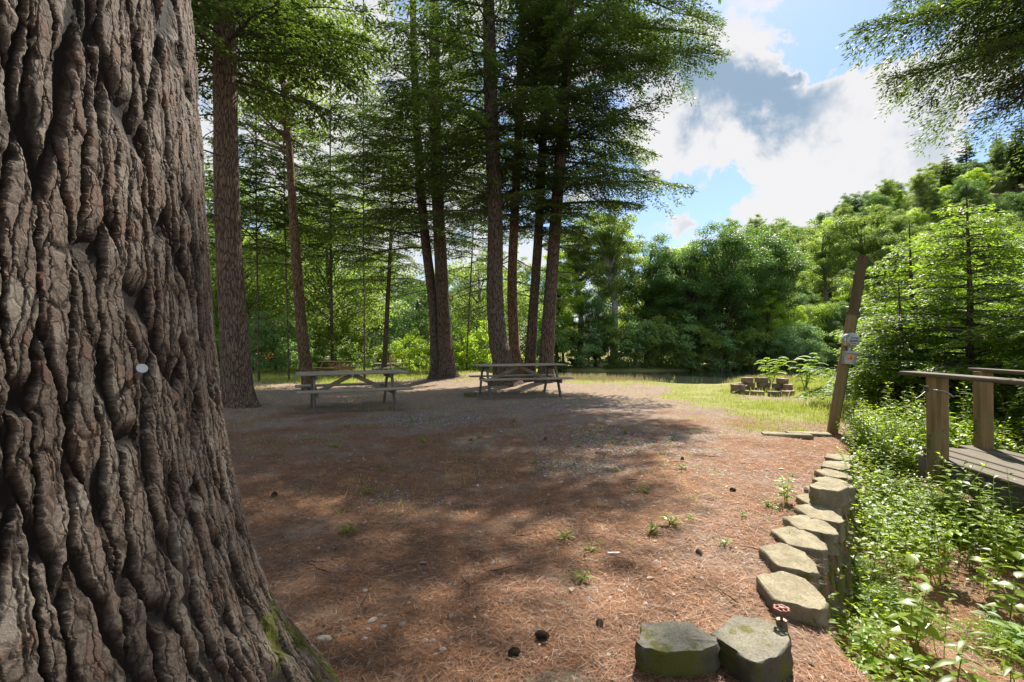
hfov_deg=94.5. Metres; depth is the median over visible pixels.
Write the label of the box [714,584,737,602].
fallen twig
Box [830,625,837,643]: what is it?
concrete block
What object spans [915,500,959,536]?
leafy weed
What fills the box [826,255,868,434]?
meter post
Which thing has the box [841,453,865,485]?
leafy weed
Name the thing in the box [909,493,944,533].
leafy weed
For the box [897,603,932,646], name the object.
leafy weed
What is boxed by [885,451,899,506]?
leafy weed
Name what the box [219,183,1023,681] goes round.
ground
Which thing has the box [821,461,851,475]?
concrete block
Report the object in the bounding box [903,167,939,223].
sycamore tree
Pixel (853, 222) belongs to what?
ash tree
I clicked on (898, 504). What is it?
leafy weed
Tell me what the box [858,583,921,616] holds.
leafy weed
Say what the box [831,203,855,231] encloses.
sycamore tree
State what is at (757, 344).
bush
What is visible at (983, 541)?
leafy weed
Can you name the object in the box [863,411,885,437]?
leafy weed
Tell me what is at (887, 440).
leafy weed
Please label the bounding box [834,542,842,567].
concrete block
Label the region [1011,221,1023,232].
maple tree
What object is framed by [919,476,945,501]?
leafy weed
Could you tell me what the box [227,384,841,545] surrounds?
sparse grass
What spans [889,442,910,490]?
leafy weed
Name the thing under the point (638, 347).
bush
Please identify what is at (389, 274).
hemlock tree
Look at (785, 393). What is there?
concrete block
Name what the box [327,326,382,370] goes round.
bush
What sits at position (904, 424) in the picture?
leafy weed
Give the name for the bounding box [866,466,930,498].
leafy weed
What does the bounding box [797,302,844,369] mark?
locust tree
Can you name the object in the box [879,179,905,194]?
maple tree
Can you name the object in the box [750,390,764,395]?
concrete block
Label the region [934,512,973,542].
leafy weed
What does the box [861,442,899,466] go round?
leafy weed
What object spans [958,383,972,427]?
leafy weed
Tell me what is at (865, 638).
leafy weed
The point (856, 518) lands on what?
concrete block
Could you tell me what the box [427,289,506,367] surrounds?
maple tree
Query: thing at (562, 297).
locust tree
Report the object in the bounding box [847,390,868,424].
leafy weed
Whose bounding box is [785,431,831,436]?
stone slab
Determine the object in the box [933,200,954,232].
locust tree
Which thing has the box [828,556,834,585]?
concrete block
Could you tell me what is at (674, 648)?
concrete block
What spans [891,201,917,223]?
maple tree
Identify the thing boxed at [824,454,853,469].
concrete block
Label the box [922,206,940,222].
maple tree
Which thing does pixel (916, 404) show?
leafy weed
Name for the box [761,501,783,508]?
seedling
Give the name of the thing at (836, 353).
bush
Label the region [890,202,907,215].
maple tree
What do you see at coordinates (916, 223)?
locust tree
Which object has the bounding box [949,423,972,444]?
leafy weed
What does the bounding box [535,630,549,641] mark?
pine cone
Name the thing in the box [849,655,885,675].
broadleaf seedling
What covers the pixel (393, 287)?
ash tree
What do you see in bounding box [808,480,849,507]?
concrete block
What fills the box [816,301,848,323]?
maple tree
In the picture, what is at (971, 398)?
leafy weed
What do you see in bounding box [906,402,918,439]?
leafy weed
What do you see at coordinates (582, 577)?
seedling
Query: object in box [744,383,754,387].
concrete block
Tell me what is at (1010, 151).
pine tree
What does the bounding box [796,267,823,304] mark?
locust tree
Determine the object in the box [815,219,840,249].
locust tree
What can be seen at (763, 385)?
concrete block
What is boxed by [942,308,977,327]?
maple tree
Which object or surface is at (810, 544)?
concrete block
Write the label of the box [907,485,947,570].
leafy weed
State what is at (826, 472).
concrete block
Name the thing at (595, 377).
dry bank grass
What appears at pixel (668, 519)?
seedling
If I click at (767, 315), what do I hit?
locust tree
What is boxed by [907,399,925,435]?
tall weed
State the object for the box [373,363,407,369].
picnic table
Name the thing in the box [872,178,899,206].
sycamore tree
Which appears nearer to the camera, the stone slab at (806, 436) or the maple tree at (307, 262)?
the stone slab at (806, 436)
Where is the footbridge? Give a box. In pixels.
[899,368,1023,514]
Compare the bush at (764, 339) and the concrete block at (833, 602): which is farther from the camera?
the bush at (764, 339)
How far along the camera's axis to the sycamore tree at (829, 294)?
76.78 m
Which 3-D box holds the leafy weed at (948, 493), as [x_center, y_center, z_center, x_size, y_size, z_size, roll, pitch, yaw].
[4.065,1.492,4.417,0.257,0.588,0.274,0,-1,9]
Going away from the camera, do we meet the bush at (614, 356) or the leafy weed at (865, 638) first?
the leafy weed at (865, 638)
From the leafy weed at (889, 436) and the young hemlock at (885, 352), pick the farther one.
the young hemlock at (885, 352)
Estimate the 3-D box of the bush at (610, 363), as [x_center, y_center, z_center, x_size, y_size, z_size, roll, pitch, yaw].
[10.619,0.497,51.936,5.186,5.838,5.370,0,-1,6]
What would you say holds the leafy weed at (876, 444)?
on the ground at (535, 407)
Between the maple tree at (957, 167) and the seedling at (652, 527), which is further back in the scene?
the maple tree at (957, 167)
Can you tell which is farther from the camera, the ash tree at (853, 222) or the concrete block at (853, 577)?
the ash tree at (853, 222)
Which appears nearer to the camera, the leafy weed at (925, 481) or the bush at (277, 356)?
the leafy weed at (925, 481)
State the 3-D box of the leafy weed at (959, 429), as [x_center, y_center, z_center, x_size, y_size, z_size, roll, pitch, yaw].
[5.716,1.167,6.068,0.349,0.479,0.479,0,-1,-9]
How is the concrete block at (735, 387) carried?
on the concrete block
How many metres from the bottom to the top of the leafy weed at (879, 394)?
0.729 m
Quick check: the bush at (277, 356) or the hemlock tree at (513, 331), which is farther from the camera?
the bush at (277, 356)
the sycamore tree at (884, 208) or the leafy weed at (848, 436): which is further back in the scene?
the sycamore tree at (884, 208)
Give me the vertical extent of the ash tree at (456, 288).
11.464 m
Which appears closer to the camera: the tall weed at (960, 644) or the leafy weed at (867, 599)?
the tall weed at (960, 644)
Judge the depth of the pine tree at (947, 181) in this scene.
112.12 m
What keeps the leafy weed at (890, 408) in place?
on the ground at (535, 407)
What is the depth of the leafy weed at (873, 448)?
5.58 m
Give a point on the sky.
(781, 128)
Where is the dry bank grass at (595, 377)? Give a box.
[555,372,822,383]
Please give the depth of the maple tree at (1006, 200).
98.25 m
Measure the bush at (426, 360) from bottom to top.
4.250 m
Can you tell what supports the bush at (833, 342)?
on the ground at (535, 407)
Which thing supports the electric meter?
attached to the meter post
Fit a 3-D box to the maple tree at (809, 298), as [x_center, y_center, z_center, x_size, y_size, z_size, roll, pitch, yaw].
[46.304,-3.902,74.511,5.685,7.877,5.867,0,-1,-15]
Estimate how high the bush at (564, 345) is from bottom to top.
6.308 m
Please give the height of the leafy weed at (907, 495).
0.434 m
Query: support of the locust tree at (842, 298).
on the ground at (535, 407)
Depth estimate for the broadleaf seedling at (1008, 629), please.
2.73 m
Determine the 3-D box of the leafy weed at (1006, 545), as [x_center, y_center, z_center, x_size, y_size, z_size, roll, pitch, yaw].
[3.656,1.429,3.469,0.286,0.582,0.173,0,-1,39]
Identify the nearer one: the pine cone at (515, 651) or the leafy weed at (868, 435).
the pine cone at (515, 651)
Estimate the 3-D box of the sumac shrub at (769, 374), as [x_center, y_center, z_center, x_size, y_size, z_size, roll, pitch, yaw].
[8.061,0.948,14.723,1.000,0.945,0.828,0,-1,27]
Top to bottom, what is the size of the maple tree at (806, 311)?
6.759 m
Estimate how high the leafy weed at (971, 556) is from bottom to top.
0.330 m
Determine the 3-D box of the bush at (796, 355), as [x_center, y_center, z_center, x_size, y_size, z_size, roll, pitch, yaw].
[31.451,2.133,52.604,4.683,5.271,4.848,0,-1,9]
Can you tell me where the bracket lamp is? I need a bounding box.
[915,386,953,398]
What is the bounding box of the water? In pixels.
[399,369,943,383]
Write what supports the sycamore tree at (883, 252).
on the ground at (535, 407)
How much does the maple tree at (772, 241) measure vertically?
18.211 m
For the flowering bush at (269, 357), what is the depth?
29.94 m
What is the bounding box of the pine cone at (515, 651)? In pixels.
[508,647,520,658]
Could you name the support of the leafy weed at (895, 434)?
on the ground at (535, 407)
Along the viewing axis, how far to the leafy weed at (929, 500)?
4.36 m
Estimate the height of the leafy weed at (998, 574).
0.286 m
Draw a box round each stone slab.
[761,432,813,439]
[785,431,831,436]
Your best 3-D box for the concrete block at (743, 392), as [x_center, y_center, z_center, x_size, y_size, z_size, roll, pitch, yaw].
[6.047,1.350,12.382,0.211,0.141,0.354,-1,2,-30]
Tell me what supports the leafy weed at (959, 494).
on the ground at (535, 407)
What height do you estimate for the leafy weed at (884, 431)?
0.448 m
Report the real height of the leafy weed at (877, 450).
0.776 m
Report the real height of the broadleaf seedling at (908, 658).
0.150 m
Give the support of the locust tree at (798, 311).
on the ground at (535, 407)
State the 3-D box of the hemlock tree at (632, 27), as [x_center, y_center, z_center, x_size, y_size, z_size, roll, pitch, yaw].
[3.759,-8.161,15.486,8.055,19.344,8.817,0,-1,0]
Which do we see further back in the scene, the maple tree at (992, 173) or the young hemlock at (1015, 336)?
the maple tree at (992, 173)
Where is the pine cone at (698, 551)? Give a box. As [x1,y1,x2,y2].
[695,549,702,554]
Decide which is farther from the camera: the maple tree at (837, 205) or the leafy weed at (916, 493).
the maple tree at (837, 205)
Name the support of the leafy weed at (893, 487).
on the ground at (535, 407)
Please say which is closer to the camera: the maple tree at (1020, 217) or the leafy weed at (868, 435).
the leafy weed at (868, 435)
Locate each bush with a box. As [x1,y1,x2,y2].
[212,289,255,368]
[215,308,290,373]
[247,302,315,370]
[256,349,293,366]
[269,332,317,368]
[296,314,350,370]
[309,332,376,368]
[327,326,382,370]
[369,338,407,369]
[391,328,427,372]
[406,337,430,369]
[420,336,463,366]
[451,319,483,369]
[454,320,491,371]
[522,318,572,368]
[554,334,578,370]
[557,329,593,366]
[570,320,613,366]
[587,320,634,368]
[603,331,643,368]
[613,314,662,366]
[626,315,677,367]
[640,322,682,368]
[652,313,706,369]
[668,319,724,370]
[691,326,734,370]
[698,322,745,369]
[723,334,756,370]
[729,326,787,370]
[740,324,795,370]
[754,329,808,371]
[772,341,816,370]
[788,339,838,370]
[810,329,859,370]
[822,334,863,369]
[945,323,981,352]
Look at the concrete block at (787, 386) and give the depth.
12.47 m
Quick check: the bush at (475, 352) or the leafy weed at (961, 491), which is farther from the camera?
the bush at (475, 352)
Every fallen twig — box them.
[301,561,328,571]
[355,591,368,618]
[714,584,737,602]
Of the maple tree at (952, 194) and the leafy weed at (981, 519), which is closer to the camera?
the leafy weed at (981, 519)
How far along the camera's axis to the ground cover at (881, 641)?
3.94 m
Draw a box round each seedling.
[340,522,357,532]
[361,487,375,493]
[555,527,576,539]
[570,569,594,580]
[582,538,600,551]
[636,485,649,492]
[648,519,665,533]
[658,511,682,524]
[718,536,732,545]
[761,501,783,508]
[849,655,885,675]
[881,644,927,671]
[886,553,948,654]
[887,434,925,471]
[898,560,922,579]
[915,654,943,673]
[962,666,988,681]
[965,551,1004,597]
[971,599,1013,625]
[983,551,1023,620]
[985,620,1023,656]
[989,628,1023,647]
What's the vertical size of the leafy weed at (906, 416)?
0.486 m
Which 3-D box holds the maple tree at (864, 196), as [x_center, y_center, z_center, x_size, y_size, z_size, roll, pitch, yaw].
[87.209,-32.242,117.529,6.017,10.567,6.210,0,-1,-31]
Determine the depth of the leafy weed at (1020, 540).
3.50 m
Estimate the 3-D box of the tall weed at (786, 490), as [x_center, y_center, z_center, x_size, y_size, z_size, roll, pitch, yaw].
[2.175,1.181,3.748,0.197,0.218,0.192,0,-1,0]
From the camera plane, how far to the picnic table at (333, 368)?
24.05 m
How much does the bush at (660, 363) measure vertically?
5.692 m
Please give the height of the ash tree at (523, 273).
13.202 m
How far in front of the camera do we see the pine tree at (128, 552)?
0.58 m
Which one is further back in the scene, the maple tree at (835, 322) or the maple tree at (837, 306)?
the maple tree at (837, 306)
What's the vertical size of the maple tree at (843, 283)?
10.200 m
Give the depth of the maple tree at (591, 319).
53.01 m
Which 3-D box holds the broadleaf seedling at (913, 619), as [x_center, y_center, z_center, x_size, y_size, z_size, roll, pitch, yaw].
[2.341,1.547,2.730,0.370,0.482,0.330,0,-1,-21]
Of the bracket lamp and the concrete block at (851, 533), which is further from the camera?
the bracket lamp
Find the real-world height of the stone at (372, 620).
0.015 m
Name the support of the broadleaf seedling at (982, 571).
on the ground at (535, 407)
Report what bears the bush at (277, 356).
on the ground at (535, 407)
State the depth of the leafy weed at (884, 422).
6.24 m
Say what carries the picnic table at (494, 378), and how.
on the ground at (535, 407)
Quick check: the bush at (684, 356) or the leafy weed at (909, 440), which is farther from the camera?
the bush at (684, 356)
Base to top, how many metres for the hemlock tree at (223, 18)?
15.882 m
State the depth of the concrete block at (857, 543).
3.88 m
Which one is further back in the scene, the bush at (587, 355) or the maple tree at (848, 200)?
the maple tree at (848, 200)
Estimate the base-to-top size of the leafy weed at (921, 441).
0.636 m
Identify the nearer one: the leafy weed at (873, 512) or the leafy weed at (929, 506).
the leafy weed at (929, 506)
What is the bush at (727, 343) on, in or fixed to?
on the ground at (535, 407)
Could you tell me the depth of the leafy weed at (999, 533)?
4.14 m
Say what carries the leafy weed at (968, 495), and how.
on the ground at (535, 407)
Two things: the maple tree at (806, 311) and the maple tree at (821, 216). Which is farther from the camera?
the maple tree at (821, 216)
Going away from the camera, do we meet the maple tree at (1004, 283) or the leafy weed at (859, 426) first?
the leafy weed at (859, 426)
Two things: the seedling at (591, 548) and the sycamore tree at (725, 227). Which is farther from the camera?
the sycamore tree at (725, 227)
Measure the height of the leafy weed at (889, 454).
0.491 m
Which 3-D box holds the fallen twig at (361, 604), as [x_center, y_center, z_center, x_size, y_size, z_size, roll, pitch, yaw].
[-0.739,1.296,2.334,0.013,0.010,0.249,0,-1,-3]
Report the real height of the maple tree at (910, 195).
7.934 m
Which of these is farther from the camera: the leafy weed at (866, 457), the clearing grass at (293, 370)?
the clearing grass at (293, 370)
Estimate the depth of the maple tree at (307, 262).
43.72 m
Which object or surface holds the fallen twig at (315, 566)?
on the fallen pine needles
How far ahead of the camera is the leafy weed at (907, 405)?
6.73 m
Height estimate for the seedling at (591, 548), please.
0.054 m
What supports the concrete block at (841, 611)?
on the ground at (535, 407)
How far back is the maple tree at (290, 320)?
35.51 m
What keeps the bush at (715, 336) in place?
on the ground at (535, 407)
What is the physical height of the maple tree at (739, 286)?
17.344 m
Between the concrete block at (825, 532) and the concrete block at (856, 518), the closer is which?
the concrete block at (825, 532)
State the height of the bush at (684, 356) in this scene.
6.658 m
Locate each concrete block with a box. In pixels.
[464,392,476,396]
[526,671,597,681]
[634,621,719,678]
[710,615,793,681]
[730,384,739,389]
[736,384,745,389]
[736,390,749,394]
[741,377,752,382]
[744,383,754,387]
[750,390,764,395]
[755,377,767,382]
[756,382,770,387]
[756,571,828,631]
[759,543,819,589]
[767,391,780,396]
[770,526,828,572]
[772,383,782,388]
[776,378,788,383]
[780,390,791,395]
[782,384,792,389]
[782,515,839,555]
[794,504,845,542]
[795,493,842,516]
[804,486,848,513]
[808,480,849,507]
[812,476,854,502]
[814,468,852,484]
[819,576,826,600]
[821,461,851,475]
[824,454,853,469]
[827,588,835,618]
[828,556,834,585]
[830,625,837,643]
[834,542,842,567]
[834,571,844,599]
[836,600,846,628]
[842,516,848,537]
[842,556,850,581]
[843,582,852,612]
[847,505,853,524]
[848,527,854,545]
[851,571,854,588]
[853,515,860,535]
[855,541,860,551]
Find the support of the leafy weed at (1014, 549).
on the ground at (535, 407)
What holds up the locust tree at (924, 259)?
on the ground at (535, 407)
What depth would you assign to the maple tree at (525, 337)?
47.13 m
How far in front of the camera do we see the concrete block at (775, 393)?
11.96 m
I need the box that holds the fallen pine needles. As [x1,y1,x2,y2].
[226,423,1023,681]
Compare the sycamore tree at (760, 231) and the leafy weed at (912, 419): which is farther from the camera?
the sycamore tree at (760, 231)
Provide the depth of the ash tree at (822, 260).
61.90 m
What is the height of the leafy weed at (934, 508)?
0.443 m
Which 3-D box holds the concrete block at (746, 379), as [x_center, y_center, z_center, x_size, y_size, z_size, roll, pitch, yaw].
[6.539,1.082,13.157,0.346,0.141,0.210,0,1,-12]
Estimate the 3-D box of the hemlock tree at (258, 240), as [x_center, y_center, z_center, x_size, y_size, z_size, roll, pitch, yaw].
[-10.782,-6.174,19.848,6.163,16.121,5.973,0,-1,0]
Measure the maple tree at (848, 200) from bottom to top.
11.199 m
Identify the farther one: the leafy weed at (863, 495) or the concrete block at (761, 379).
the concrete block at (761, 379)
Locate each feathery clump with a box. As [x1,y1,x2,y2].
[851,553,910,602]
[851,580,991,661]
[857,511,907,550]
[935,609,1023,671]
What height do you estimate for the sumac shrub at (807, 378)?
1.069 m
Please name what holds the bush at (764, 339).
on the ground at (535, 407)
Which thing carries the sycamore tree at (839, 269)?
on the ground at (535, 407)
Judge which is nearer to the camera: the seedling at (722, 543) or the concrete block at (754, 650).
the concrete block at (754, 650)
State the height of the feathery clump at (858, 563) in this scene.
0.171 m
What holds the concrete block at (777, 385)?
on the concrete block
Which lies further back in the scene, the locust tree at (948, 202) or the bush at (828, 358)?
the locust tree at (948, 202)
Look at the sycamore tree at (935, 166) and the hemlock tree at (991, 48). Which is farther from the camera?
the sycamore tree at (935, 166)
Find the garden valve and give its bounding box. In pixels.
[773,604,790,637]
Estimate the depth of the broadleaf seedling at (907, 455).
5.52 m
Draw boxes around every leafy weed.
[830,611,872,645]
[835,443,862,467]
[836,447,882,511]
[840,429,872,451]
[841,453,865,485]
[842,421,857,448]
[846,417,867,442]
[846,466,898,508]
[847,377,860,412]
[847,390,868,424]
[851,423,890,448]
[851,606,903,652]
[852,422,865,447]
[855,422,889,446]
[855,463,890,493]
[856,412,902,444]
[856,486,881,519]
[857,478,872,511]
[858,488,908,549]
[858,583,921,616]
[859,488,883,511]
[860,488,963,560]
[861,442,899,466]
[862,434,899,456]
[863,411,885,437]
[863,426,907,457]
[863,448,873,474]
[864,424,910,461]
[865,432,885,470]
[866,435,910,473]
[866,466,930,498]
[866,493,903,584]
[868,382,892,415]
[868,397,888,435]
[868,404,889,435]
[868,427,886,469]
[870,416,896,470]
[870,452,893,500]
[874,438,893,472]
[875,460,915,530]
[877,428,925,469]
[879,396,908,424]
[879,408,896,445]
[879,422,899,453]
[881,382,896,423]
[882,477,922,519]
[882,479,906,497]
[883,468,917,529]
[884,567,905,625]
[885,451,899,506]
[885,473,953,504]
[887,466,908,506]
[888,397,925,429]
[888,417,950,453]
[888,511,974,589]
[889,396,916,453]
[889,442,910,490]
[889,492,925,527]
[890,386,913,418]
[890,403,925,429]
[890,480,905,510]
[892,577,922,605]
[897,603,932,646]
[901,391,925,431]
[901,487,938,513]
[903,480,972,503]
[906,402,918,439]
[907,470,936,517]
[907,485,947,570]
[907,572,960,658]
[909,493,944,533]
[910,384,925,416]
[910,392,924,440]
[911,428,925,453]
[912,460,942,495]
[913,400,925,450]
[914,496,991,529]
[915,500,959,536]
[916,514,983,571]
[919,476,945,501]
[920,478,935,519]
[920,491,977,516]
[924,460,969,522]
[926,464,963,534]
[926,472,958,522]
[932,459,952,503]
[932,472,962,514]
[934,452,988,553]
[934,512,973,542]
[938,473,958,514]
[938,505,975,536]
[940,456,973,530]
[941,513,997,542]
[942,496,1006,548]
[946,469,980,529]
[949,413,971,445]
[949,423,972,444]
[949,473,980,517]
[949,511,1009,542]
[954,387,972,440]
[954,479,995,556]
[956,387,972,430]
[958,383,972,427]
[960,479,992,524]
[960,504,1008,540]
[961,382,998,422]
[961,498,1005,537]
[961,500,1004,536]
[964,506,1022,544]
[966,482,1019,559]
[970,481,1023,576]
[970,500,1009,539]
[983,478,1023,533]
[983,517,1023,565]
[984,467,1023,549]
[985,495,1023,577]
[985,548,1010,584]
[987,509,1008,559]
[990,490,1023,544]
[994,417,1012,448]
[994,512,1023,564]
[996,501,1021,548]
[997,392,1018,441]
[1006,499,1023,534]
[1009,521,1023,552]
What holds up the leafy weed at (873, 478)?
on the ground at (535, 407)
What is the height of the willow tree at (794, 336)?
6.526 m
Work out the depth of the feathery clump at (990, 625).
2.79 m
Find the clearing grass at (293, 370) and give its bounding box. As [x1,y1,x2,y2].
[219,365,489,389]
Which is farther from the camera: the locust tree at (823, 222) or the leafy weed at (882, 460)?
the locust tree at (823, 222)
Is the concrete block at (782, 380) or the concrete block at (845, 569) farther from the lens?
the concrete block at (782, 380)
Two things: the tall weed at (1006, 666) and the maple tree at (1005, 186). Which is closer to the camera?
the tall weed at (1006, 666)
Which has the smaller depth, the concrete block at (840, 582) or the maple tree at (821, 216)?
the concrete block at (840, 582)
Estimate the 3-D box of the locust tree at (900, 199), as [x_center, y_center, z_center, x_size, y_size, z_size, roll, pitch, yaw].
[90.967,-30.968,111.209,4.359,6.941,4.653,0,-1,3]
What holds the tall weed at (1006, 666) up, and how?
on the ground at (535, 407)
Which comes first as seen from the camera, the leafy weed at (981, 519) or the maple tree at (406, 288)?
the leafy weed at (981, 519)
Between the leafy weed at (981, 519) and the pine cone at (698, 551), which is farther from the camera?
the leafy weed at (981, 519)
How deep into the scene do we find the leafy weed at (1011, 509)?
3.71 m
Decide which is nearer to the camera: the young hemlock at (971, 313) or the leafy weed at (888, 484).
the leafy weed at (888, 484)
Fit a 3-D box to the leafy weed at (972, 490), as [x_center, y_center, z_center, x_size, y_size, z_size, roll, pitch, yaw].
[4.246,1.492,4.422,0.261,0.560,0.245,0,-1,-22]
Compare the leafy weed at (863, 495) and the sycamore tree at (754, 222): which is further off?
the sycamore tree at (754, 222)
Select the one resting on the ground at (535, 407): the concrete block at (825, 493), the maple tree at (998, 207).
the maple tree at (998, 207)
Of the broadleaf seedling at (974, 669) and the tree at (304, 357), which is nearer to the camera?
the broadleaf seedling at (974, 669)
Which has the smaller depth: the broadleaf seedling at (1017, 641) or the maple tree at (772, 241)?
the broadleaf seedling at (1017, 641)
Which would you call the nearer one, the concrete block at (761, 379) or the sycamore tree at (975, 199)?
the concrete block at (761, 379)
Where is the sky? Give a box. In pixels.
[194,0,1023,343]
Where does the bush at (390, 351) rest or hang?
on the ground at (535, 407)
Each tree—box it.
[0,0,339,681]
[191,0,401,408]
[194,0,402,389]
[203,22,334,381]
[204,164,322,323]
[205,28,360,379]
[208,226,304,351]
[215,253,339,365]
[242,194,421,365]
[244,200,371,363]
[264,85,385,365]
[277,280,370,366]
[286,0,429,377]
[299,0,480,379]
[328,272,400,368]
[334,132,433,369]
[340,0,520,378]
[345,249,393,357]
[358,317,422,367]
[366,0,576,386]
[370,277,459,369]
[380,263,404,361]
[381,274,428,361]
[422,248,542,371]
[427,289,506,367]
[430,71,521,370]
[445,2,588,381]
[448,274,470,310]
[471,276,560,360]
[473,0,660,381]
[508,0,734,382]
[517,256,544,336]
[537,251,589,355]
[544,219,612,359]
[559,288,577,360]
[568,292,620,366]
[576,198,651,355]
[579,219,653,338]
[613,232,687,359]
[652,242,716,360]
[653,239,729,359]
[674,220,781,365]
[719,218,743,235]
[724,224,815,365]
[744,214,769,240]
[746,288,794,355]
[751,224,768,239]
[753,216,814,333]
[764,322,831,371]
[774,221,791,233]
[774,221,801,268]
[787,234,810,257]
[789,303,808,341]
[790,282,821,303]
[790,304,814,323]
[791,218,860,330]
[792,291,821,321]
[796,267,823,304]
[796,307,825,331]
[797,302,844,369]
[800,226,812,242]
[806,234,824,243]
[814,211,831,228]
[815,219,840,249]
[815,277,840,307]
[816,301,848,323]
[818,217,842,232]
[821,204,904,293]
[823,306,874,369]
[824,268,870,305]
[826,243,853,281]
[829,202,847,220]
[830,278,869,318]
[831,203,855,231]
[833,192,862,217]
[833,277,872,321]
[837,0,1023,181]
[846,228,922,314]
[850,190,872,213]
[854,192,895,227]
[858,311,878,333]
[866,204,896,230]
[870,293,929,346]
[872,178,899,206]
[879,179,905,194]
[879,209,922,242]
[879,233,964,329]
[884,211,916,228]
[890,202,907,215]
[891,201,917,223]
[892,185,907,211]
[892,194,911,207]
[901,213,921,233]
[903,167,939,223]
[903,207,931,232]
[906,187,928,212]
[908,229,923,249]
[915,221,983,325]
[921,162,943,188]
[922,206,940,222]
[924,189,946,233]
[933,155,957,192]
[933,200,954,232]
[936,210,964,239]
[937,161,954,186]
[937,185,951,213]
[939,211,1023,323]
[940,162,968,187]
[940,175,991,218]
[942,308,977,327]
[946,174,973,199]
[947,199,981,221]
[952,177,994,228]
[952,231,1023,323]
[954,136,978,166]
[956,159,989,187]
[961,193,988,213]
[966,167,993,194]
[982,131,1004,186]
[982,164,999,189]
[987,140,1014,189]
[987,203,1012,219]
[990,192,1023,216]
[992,166,1023,195]
[994,148,1023,188]
[996,209,1023,230]
[997,128,1023,193]
[1006,191,1023,224]
[1010,115,1023,146]
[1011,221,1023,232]
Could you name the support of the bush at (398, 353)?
on the ground at (535, 407)
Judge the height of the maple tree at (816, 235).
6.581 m
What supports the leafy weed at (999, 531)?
on the ground at (535, 407)
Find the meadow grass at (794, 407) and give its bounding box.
[530,374,1008,431]
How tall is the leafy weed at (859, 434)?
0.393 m
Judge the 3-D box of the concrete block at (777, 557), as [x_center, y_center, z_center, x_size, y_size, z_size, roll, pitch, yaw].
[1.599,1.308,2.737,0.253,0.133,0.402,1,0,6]
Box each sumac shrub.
[756,357,789,382]
[785,353,827,388]
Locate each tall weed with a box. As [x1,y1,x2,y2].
[775,475,797,503]
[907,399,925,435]
[930,622,997,681]
[976,620,1023,681]
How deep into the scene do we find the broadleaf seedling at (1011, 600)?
2.98 m
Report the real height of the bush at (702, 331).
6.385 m
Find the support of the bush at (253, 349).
on the ground at (535, 407)
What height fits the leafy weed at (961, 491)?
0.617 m
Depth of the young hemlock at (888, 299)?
9.45 m
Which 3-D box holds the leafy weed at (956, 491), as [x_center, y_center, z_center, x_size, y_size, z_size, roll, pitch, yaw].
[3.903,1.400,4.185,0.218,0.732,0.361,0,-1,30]
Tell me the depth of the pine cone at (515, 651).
1.95 m
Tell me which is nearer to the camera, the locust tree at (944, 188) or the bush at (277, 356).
the bush at (277, 356)
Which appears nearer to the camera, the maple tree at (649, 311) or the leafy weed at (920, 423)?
the leafy weed at (920, 423)
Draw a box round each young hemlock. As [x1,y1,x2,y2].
[792,219,1022,403]
[821,282,1000,415]
[848,184,1023,433]
[921,273,1023,449]
[950,243,1023,403]
[1010,378,1023,425]
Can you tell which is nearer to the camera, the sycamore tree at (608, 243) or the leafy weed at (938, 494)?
the leafy weed at (938, 494)
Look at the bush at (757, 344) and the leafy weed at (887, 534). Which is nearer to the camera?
the leafy weed at (887, 534)
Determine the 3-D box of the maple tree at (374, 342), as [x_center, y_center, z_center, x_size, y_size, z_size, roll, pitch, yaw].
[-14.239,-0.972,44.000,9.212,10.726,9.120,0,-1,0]
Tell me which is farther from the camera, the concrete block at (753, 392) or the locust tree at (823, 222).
the locust tree at (823, 222)
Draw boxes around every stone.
[315,635,332,642]
[367,617,377,623]
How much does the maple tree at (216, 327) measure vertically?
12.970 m
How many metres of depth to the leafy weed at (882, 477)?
5.06 m
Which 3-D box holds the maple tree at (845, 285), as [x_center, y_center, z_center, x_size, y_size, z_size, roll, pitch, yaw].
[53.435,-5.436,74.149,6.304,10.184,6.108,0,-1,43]
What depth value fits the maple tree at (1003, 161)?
111.70 m
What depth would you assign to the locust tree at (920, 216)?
98.31 m
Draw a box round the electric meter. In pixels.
[841,333,859,364]
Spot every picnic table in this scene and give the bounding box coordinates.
[295,370,412,413]
[313,361,356,375]
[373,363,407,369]
[469,363,572,398]
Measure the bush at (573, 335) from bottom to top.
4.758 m
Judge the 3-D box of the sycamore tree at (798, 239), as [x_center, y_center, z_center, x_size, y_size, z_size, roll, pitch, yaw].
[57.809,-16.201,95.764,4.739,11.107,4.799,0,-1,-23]
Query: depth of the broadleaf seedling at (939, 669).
2.50 m
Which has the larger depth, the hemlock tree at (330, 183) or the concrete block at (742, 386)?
the hemlock tree at (330, 183)
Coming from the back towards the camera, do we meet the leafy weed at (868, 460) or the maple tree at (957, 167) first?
the maple tree at (957, 167)
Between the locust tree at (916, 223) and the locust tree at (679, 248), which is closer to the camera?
the locust tree at (679, 248)
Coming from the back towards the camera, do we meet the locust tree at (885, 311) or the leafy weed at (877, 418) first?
the locust tree at (885, 311)
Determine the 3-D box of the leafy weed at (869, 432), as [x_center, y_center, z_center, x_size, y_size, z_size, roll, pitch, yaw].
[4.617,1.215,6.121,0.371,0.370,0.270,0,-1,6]
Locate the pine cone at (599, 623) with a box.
[596,619,603,628]
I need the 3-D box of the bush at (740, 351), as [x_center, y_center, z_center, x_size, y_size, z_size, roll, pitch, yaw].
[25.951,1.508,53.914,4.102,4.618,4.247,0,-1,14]
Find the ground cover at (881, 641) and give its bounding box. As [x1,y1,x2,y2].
[820,395,1023,681]

